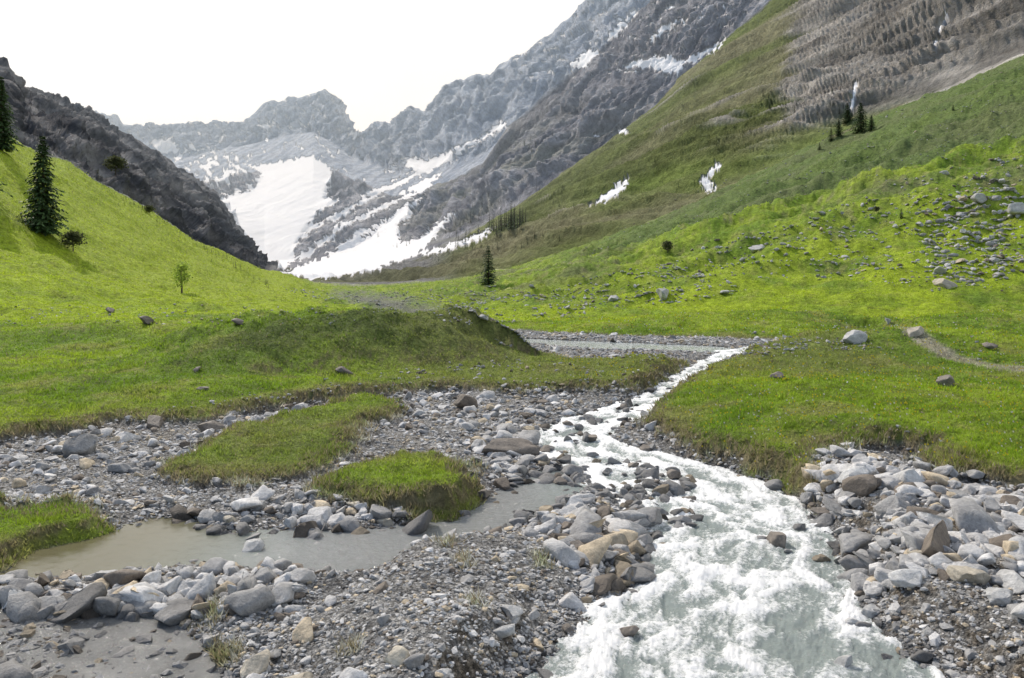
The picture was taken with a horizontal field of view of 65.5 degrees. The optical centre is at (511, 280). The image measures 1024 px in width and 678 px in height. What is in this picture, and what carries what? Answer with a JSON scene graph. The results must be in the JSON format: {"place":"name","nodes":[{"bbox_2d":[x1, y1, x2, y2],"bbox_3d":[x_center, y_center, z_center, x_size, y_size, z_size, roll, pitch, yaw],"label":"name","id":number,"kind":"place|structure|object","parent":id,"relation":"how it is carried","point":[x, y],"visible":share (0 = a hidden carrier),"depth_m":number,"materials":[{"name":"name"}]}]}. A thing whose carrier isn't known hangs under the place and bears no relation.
{"place":"outdoors","nodes":[
{"label":"outdoors","id":0,"kind":"place"},
{"bbox_2d":[0,0,583,131],"label":"sky","id":1,"kind":"structure","parent":0,"point":[159,62],"materials":[{"name":"white"}]},
{"bbox_2d":[0,339,945,677],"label":"mountain stream","id":2,"kind":"structure","parent":0,"point":[726,593],"depth_m":10.71,"materials":[{"name":"liquid"}]},
{"bbox_2d":[38,588,70,597],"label":"boulder","id":3,"kind":"object","parent":2,"relation":"on","point":[63,589],"visible":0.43,"depth_m":9.88,"materials":[{"name":"grey stone"}]},
{"bbox_2d":[222,515,236,522],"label":"boulder","id":4,"kind":"object","parent":2,"relation":"on","point":[228,519],"visible":0.73,"depth_m":12.96,"materials":[{"name":"grey stone"}]},
{"bbox_2d":[376,518,392,526],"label":"boulder","id":5,"kind":"object","parent":2,"relation":"on","point":[385,522],"visible":1,"depth_m":12.97,"materials":[{"name":"grey stone"}]},
{"bbox_2d":[478,489,492,499],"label":"boulder","id":6,"kind":"object","parent":2,"relation":"on","point":[485,493],"visible":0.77,"depth_m":14.47,"materials":[{"name":"grey stone"}]},
{"bbox_2d":[481,438,540,455],"bbox_3d":[-0.019,3.833,17.894,1.324,0.521,0.645,0,0,0],"label":"boulder","id":7,"kind":"object","parent":2,"relation":"on","point":[522,446],"visible":0.78,"depth_m":17.76,"materials":[{"name":"grey stone"}]},
{"bbox_2d":[540,445,549,451],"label":"boulder","id":8,"kind":"object","parent":2,"relation":"on","point":[545,448],"visible":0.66,"depth_m":18.53,"materials":[{"name":"grey stone"}]},
{"bbox_2d":[553,476,567,484],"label":"boulder","id":9,"kind":"object","parent":2,"relation":"on","point":[559,480],"visible":1,"depth_m":15.64,"materials":[{"name":"grey stone"}]},
{"bbox_2d":[562,420,573,425],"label":"boulder","id":10,"kind":"object","parent":2,"relation":"on","point":[568,423],"visible":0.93,"depth_m":21.87,"materials":[{"name":"grey stone"}]},
{"bbox_2d":[562,623,574,632],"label":"boulder","id":11,"kind":"object","parent":2,"relation":"on","point":[566,627],"visible":1,"depth_m":9.02,"materials":[{"name":"grey stone"}]},
{"bbox_2d":[588,434,596,441],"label":"boulder","id":12,"kind":"object","parent":2,"relation":"in","point":[592,437],"visible":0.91,"depth_m":19.89,"materials":[{"name":"grey stone"}]},
{"bbox_2d":[620,404,626,409],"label":"boulder","id":13,"kind":"object","parent":2,"relation":"on","point":[622,406],"visible":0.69,"depth_m":24.79,"materials":[{"name":"grey stone"}]},
{"bbox_2d":[619,625,638,636],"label":"boulder","id":14,"kind":"object","parent":2,"relation":"on","point":[632,631],"visible":1,"depth_m":8.97,"materials":[{"name":"grey stone"}]},
{"bbox_2d":[628,462,638,466],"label":"boulder","id":15,"kind":"object","parent":2,"relation":"in","point":[634,464],"visible":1,"depth_m":17.07,"materials":[{"name":"grey stone"}]},
{"bbox_2d":[667,469,680,478],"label":"boulder","id":16,"kind":"object","parent":2,"relation":"in","point":[673,474],"visible":0.89,"depth_m":15.96,"materials":[{"name":"grey stone"}]},
{"bbox_2d":[682,496,695,499],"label":"boulder","id":17,"kind":"object","parent":2,"relation":"on","point":[691,497],"visible":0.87,"depth_m":14.49,"materials":[{"name":"grey stone"}]},
{"bbox_2d":[766,531,786,547],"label":"boulder","id":18,"kind":"object","parent":2,"relation":"on","point":[776,539],"visible":0.92,"depth_m":12.03,"materials":[{"name":"grey stone"}]},
{"bbox_2d":[833,655,852,667],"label":"boulder","id":19,"kind":"object","parent":2,"relation":"on","point":[845,661],"visible":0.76,"depth_m":8.23,"materials":[{"name":"grey stone"}]},
{"bbox_2d":[845,617,858,623],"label":"boulder","id":20,"kind":"object","parent":2,"relation":"on","point":[850,620],"visible":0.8,"depth_m":9.22,"materials":[{"name":"grey stone"}]},
{"bbox_2d":[861,603,879,617],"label":"boulder","id":21,"kind":"object","parent":2,"relation":"on","point":[867,611],"visible":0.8,"depth_m":9.46,"materials":[{"name":"grey stone"}]},
{"bbox_2d":[0,54,1023,677],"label":"valley ground","id":22,"kind":"structure","parent":0,"point":[728,206],"depth_m":38.37,"materials":[{"name":"green plant"}]},
{"bbox_2d":[0,153,12,197],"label":"spruce tree","id":23,"kind":"object","parent":22,"relation":"on","point":[1,189],"visible":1,"depth_m":135.35,"materials":[{"name":"green plant"}]},
{"bbox_2d":[0,77,23,152],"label":"spruce tree","id":24,"kind":"object","parent":22,"relation":"on","point":[6,135],"visible":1,"depth_m":173.38,"materials":[{"name":"green plant"}]},
{"bbox_2d":[1,589,23,608],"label":"boulder","id":25,"kind":"object","parent":22,"relation":"on","point":[12,591],"visible":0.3,"depth_m":9.76,"materials":[{"name":"grey stone"}]},
{"bbox_2d":[16,136,68,235],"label":"spruce tree","id":26,"kind":"object","parent":22,"relation":"on","point":[41,219],"visible":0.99,"depth_m":130.33,"materials":[{"name":"green plant"}]},
{"bbox_2d":[58,230,87,250],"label":"bush","id":27,"kind":"object","parent":22,"relation":"on","point":[73,238],"visible":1,"depth_m":131.97,"materials":[{"name":"green plant"}]},
{"bbox_2d":[105,307,114,312],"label":"boulder","id":28,"kind":"object","parent":22,"relation":"on","point":[109,309],"visible":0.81,"depth_m":72.77,"materials":[{"name":"grey stone"}]},
{"bbox_2d":[139,316,154,323],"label":"boulder","id":29,"kind":"object","parent":22,"relation":"on","point":[146,319],"visible":0.94,"depth_m":43.49,"materials":[{"name":"grey stone"}]},
{"bbox_2d":[143,205,155,212],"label":"bush","id":30,"kind":"object","parent":22,"relation":"on","point":[148,208],"visible":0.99,"depth_m":256.07,"materials":[{"name":"green plant"}]},
{"bbox_2d":[147,415,162,428],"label":"boulder","id":31,"kind":"object","parent":22,"relation":"on","point":[154,421],"visible":0.78,"depth_m":20.89,"materials":[{"name":"grey stone"}]},
{"bbox_2d":[163,495,173,502],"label":"boulder","id":32,"kind":"object","parent":22,"relation":"on","point":[168,498],"visible":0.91,"depth_m":13.88,"materials":[{"name":"grey stone"}]},
{"bbox_2d":[171,261,193,292],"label":"young tree","id":33,"kind":"object","parent":22,"relation":"on","point":[182,277],"visible":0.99,"depth_m":126.57,"materials":[{"name":"green plant"}]},
{"bbox_2d":[196,386,209,390],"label":"boulder","id":34,"kind":"object","parent":22,"relation":"on","point":[200,388],"visible":0.89,"depth_m":24.92,"materials":[{"name":"grey stone"}]},
{"bbox_2d":[197,420,225,432],"bbox_3d":[-7.743,3.793,20.561,0.667,0.334,0.463,0,0,0],"label":"boulder","id":35,"kind":"object","parent":22,"relation":"on","point":[213,424],"visible":0.65,"depth_m":20.45,"materials":[{"name":"grey stone"}]},
{"bbox_2d":[231,318,243,324],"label":"boulder","id":36,"kind":"object","parent":22,"relation":"on","point":[237,321],"visible":0.98,"depth_m":33.09,"materials":[{"name":"grey stone"}]},
{"bbox_2d":[241,538,264,551],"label":"boulder","id":37,"kind":"object","parent":22,"relation":"on","point":[253,545],"visible":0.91,"depth_m":11.82,"materials":[{"name":"grey stone"}]},
{"bbox_2d":[285,671,312,677],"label":"boulder","id":38,"kind":"object","parent":22,"relation":"on","point":[307,674],"visible":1,"depth_m":7.57,"materials":[{"name":"beige stone"}]},
{"bbox_2d":[335,366,352,374],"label":"boulder","id":39,"kind":"object","parent":22,"relation":"on","point":[341,369],"visible":0.73,"depth_m":30.11,"materials":[{"name":"grey stone"}]},
{"bbox_2d":[384,645,409,666],"bbox_3d":[-1.100,3.612,7.645,0.239,0.198,0.172,0,0,31],"label":"boulder","id":40,"kind":"object","parent":22,"relation":"on","point":[397,655],"visible":0.91,"depth_m":7.60,"materials":[{"name":"beige stone"}]},
{"bbox_2d":[478,314,487,319],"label":"boulder","id":41,"kind":"object","parent":22,"relation":"on","point":[482,316],"visible":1,"depth_m":36.37,"materials":[{"name":"white stone"}]},
{"bbox_2d":[476,246,499,285],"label":"spruce tree","id":42,"kind":"object","parent":22,"relation":"on","point":[486,272],"visible":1,"depth_m":150.54,"materials":[{"name":"green plant"}]},
{"bbox_2d":[492,623,514,637],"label":"boulder","id":43,"kind":"object","parent":22,"relation":"on","point":[504,631],"visible":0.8,"depth_m":8.38,"materials":[{"name":"grey stone"}]},
{"bbox_2d":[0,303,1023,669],"bbox_3d":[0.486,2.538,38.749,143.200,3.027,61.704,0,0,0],"label":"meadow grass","id":44,"kind":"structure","parent":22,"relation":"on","point":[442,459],"depth_m":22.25,"materials":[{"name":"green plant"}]},
{"bbox_2d":[0,332,1023,677],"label":"river stones","id":45,"kind":"object","parent":22,"relation":"on","point":[596,584],"visible":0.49,"depth_m":12.63,"materials":[{"name":"grey stone"}]},
{"bbox_2d":[0,57,1023,318],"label":"slope grass","id":46,"kind":"structure","parent":22,"relation":"on","point":[220,311],"depth_m":100.64,"materials":[{"name":"green plant"}]},
{"bbox_2d":[501,604,522,620],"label":"boulder","id":47,"kind":"object","parent":22,"relation":"on","point":[512,612],"visible":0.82,"depth_m":8.84,"materials":[{"name":"grey stone"}]},
{"bbox_2d":[0,391,1023,677],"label":"boulder bank","id":48,"kind":"object","parent":22,"relation":"on","point":[248,597],"visible":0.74,"depth_m":10.88,"materials":[{"name":"grey stone"}]},
{"bbox_2d":[348,501,358,507],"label":"boulder","id":49,"kind":"object","parent":48,"relation":"on","point":[352,503],"visible":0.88,"depth_m":13.48,"materials":[{"name":"grey stone"}]},
{"bbox_2d":[570,540,583,548],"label":"boulder","id":50,"kind":"object","parent":48,"relation":"on","point":[577,543],"visible":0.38,"depth_m":11.24,"materials":[{"name":"beige stone"}]},
{"bbox_2d":[893,469,924,482],"bbox_3d":[6.710,3.416,13.603,0.394,0.455,0.639,0,0,-13],"label":"boulder","id":51,"kind":"object","parent":48,"relation":"on","point":[908,475],"visible":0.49,"depth_m":13.40,"materials":[{"name":"grey stone"}]},
{"bbox_2d":[907,550,921,553],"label":"boulder","id":52,"kind":"object","parent":48,"relation":"on","point":[916,551],"visible":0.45,"depth_m":10.26,"materials":[{"name":"beige stone"}]},
{"bbox_2d":[946,565,990,584],"bbox_3d":[5.387,3.487,9.370,0.408,0.208,0.316,0,0,0],"label":"boulder","id":53,"kind":"object","parent":48,"relation":"on","point":[955,573],"visible":0.87,"depth_m":9.29,"materials":[{"name":"beige stone"}]},
{"bbox_2d":[1,69,1023,451],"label":"meadow rocks","id":54,"kind":"object","parent":22,"relation":"on","point":[993,245],"visible":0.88,"depth_m":86.36,"materials":[{"name":"grey stone"}]},
{"bbox_2d":[608,295,618,301],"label":"boulder","id":55,"kind":"object","parent":22,"relation":"on","point":[613,297],"visible":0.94,"depth_m":83.07,"materials":[{"name":"white stone"}]},
{"bbox_2d":[639,444,651,450],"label":"boulder","id":56,"kind":"object","parent":22,"relation":"on","point":[644,447],"visible":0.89,"depth_m":18.75,"materials":[{"name":"grey stone"}]},
{"bbox_2d":[656,288,668,299],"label":"boulder","id":57,"kind":"object","parent":22,"relation":"on","point":[662,293],"visible":0.94,"depth_m":81.39,"materials":[{"name":"grey stone"}]},
{"bbox_2d":[660,240,672,252],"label":"shrub","id":58,"kind":"object","parent":22,"relation":"on","point":[666,244],"visible":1,"depth_m":141.06,"materials":[{"name":"green plant"}]},
{"bbox_2d":[542,399,840,561],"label":"wet stones","id":59,"kind":"object","parent":22,"relation":"on","point":[666,490],"visible":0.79,"depth_m":15.26,"materials":[{"name":"grey stone"}]},
{"bbox_2d":[720,290,729,293],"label":"boulder","id":60,"kind":"object","parent":22,"relation":"on","point":[724,291],"visible":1,"depth_m":80.92,"materials":[{"name":"grey stone"}]},
{"bbox_2d":[748,244,764,252],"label":"boulder","id":61,"kind":"object","parent":22,"relation":"on","point":[752,249],"visible":0.79,"depth_m":109.34,"materials":[{"name":"grey stone"}]},
{"bbox_2d":[770,371,784,378],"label":"boulder","id":62,"kind":"object","parent":22,"relation":"on","point":[778,373],"visible":0.73,"depth_m":25.55,"materials":[{"name":"grey stone"}]},
{"bbox_2d":[537,307,1023,484],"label":"wildflowers","id":63,"kind":"object","parent":22,"relation":"on","point":[783,378],"visible":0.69,"depth_m":24.28,"materials":[{"name":"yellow plant"}]},
{"bbox_2d":[810,507,829,515],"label":"boulder","id":64,"kind":"object","parent":22,"relation":"on","point":[819,511],"visible":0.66,"depth_m":13.20,"materials":[{"name":"grey stone"}]},
{"bbox_2d":[834,121,844,135],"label":"spruce tree","id":65,"kind":"object","parent":22,"relation":"on","point":[838,128],"visible":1,"depth_m":282.83,"materials":[{"name":"green plant"}]},
{"bbox_2d":[839,103,853,123],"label":"spruce tree","id":66,"kind":"object","parent":22,"relation":"on","point":[847,113],"visible":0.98,"depth_m":418.04,"materials":[{"name":"green plant"}]},
{"bbox_2d":[836,466,868,482],"bbox_3d":[5.892,3.367,13.752,0.514,0.306,0.300,0,0,0],"label":"boulder","id":67,"kind":"object","parent":22,"relation":"on","point":[853,471],"visible":0.59,"depth_m":13.74,"materials":[{"name":"grey stone"}]},
{"bbox_2d":[842,330,867,343],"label":"boulder","id":68,"kind":"object","parent":22,"relation":"on","point":[855,336],"visible":0.98,"depth_m":31.10,"materials":[{"name":"white stone"}]},
{"bbox_2d":[849,103,870,133],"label":"spruce tree","id":69,"kind":"object","parent":22,"relation":"on","point":[860,124],"visible":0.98,"depth_m":282.12,"materials":[{"name":"green plant"}]},
{"bbox_2d":[867,115,876,130],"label":"spruce tree","id":70,"kind":"object","parent":22,"relation":"on","point":[871,122],"visible":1,"depth_m":273.02,"materials":[{"name":"green plant"}]},
{"bbox_2d":[872,206,879,211],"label":"shrub","id":71,"kind":"object","parent":22,"relation":"on","point":[876,208],"visible":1,"depth_m":111.09,"materials":[{"name":"green plant"}]},
{"bbox_2d":[888,569,922,587],"bbox_3d":[4.722,3.578,9.573,0.377,0.223,0.251,0,0,27],"label":"boulder","id":72,"kind":"object","parent":22,"relation":"on","point":[906,578],"visible":1,"depth_m":9.51,"materials":[{"name":"grey stone"}]},
{"bbox_2d":[907,326,923,336],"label":"boulder","id":73,"kind":"object","parent":22,"relation":"on","point":[917,331],"visible":0.99,"depth_m":31.58,"materials":[{"name":"beige stone"}]},
{"bbox_2d":[934,266,946,273],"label":"boulder","id":74,"kind":"object","parent":22,"relation":"on","point":[939,270],"visible":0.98,"depth_m":81.85,"materials":[{"name":"grey stone"}]},
{"bbox_2d":[932,278,957,288],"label":"boulder","id":75,"kind":"object","parent":22,"relation":"on","point":[945,283],"visible":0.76,"depth_m":77.63,"materials":[{"name":"grey stone"}]},
{"bbox_2d":[936,375,954,386],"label":"boulder","id":76,"kind":"object","parent":22,"relation":"on","point":[946,380],"visible":0.81,"depth_m":22.86,"materials":[{"name":"beige stone"}]},
{"bbox_2d":[971,193,986,202],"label":"boulder","id":77,"kind":"object","parent":22,"relation":"on","point":[979,197],"visible":1,"depth_m":106.27,"materials":[{"name":"grey stone"}]},
{"bbox_2d":[982,342,997,348],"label":"boulder","id":78,"kind":"object","parent":22,"relation":"on","point":[989,345],"visible":1,"depth_m":29.75,"materials":[{"name":"grey stone"}]},
{"bbox_2d":[985,587,1012,605],"bbox_3d":[5.405,3.534,8.865,0.254,0.208,0.309,0,0,40],"label":"boulder","id":79,"kind":"object","parent":22,"relation":"on","point":[999,596],"visible":0.85,"depth_m":8.80,"materials":[{"name":"grey stone"}]},
{"bbox_2d":[996,569,1023,593],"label":"boulder","id":80,"kind":"object","parent":22,"relation":"on","point":[1013,580],"visible":0.96,"depth_m":9.13,"materials":[{"name":"grey stone"}]},
{"bbox_2d":[1007,202,1023,215],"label":"boulder","id":81,"kind":"object","parent":22,"relation":"on","point":[1015,208],"visible":0.86,"depth_m":101.58,"materials":[{"name":"grey stone"}]},
{"bbox_2d":[0,0,1023,284],"bbox_3d":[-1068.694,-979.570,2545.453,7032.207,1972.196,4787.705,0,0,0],"label":"mountain range","id":82,"kind":"structure","parent":0,"point":[316,188],"depth_m":914.97,"materials":[{"name":"grey stone"}]},
{"bbox_2d":[102,154,128,174],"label":"bush","id":83,"kind":"object","parent":82,"relation":"on","point":[116,162],"visible":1,"depth_m":363.67,"materials":[{"name":"green plant"}]},
{"bbox_2d":[49,28,951,289],"bbox_3d":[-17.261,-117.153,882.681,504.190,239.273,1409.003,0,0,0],"label":"distant trees","id":84,"kind":"object","parent":82,"relation":"on","point":[512,222],"visible":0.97,"depth_m":593.63,"materials":[{"name":"green plant"}]},
{"bbox_2d":[0,329,1023,677],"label":"gravel","id":85,"kind":"structure","parent":0,"point":[68,645],"depth_m":9.30,"materials":[{"name":"grey gravel"}]},
{"bbox_2d":[240,649,269,677],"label":"boulder","id":86,"kind":"object","parent":85,"relation":"on","point":[257,663],"visible":0.93,"depth_m":8.03,"materials":[{"name":"beige stone"}]},
{"bbox_2d":[412,409,424,416],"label":"boulder","id":87,"kind":"object","parent":85,"relation":"on","point":[418,413],"visible":0.88,"depth_m":22.70,"materials":[{"name":"grey stone"}]}
]}

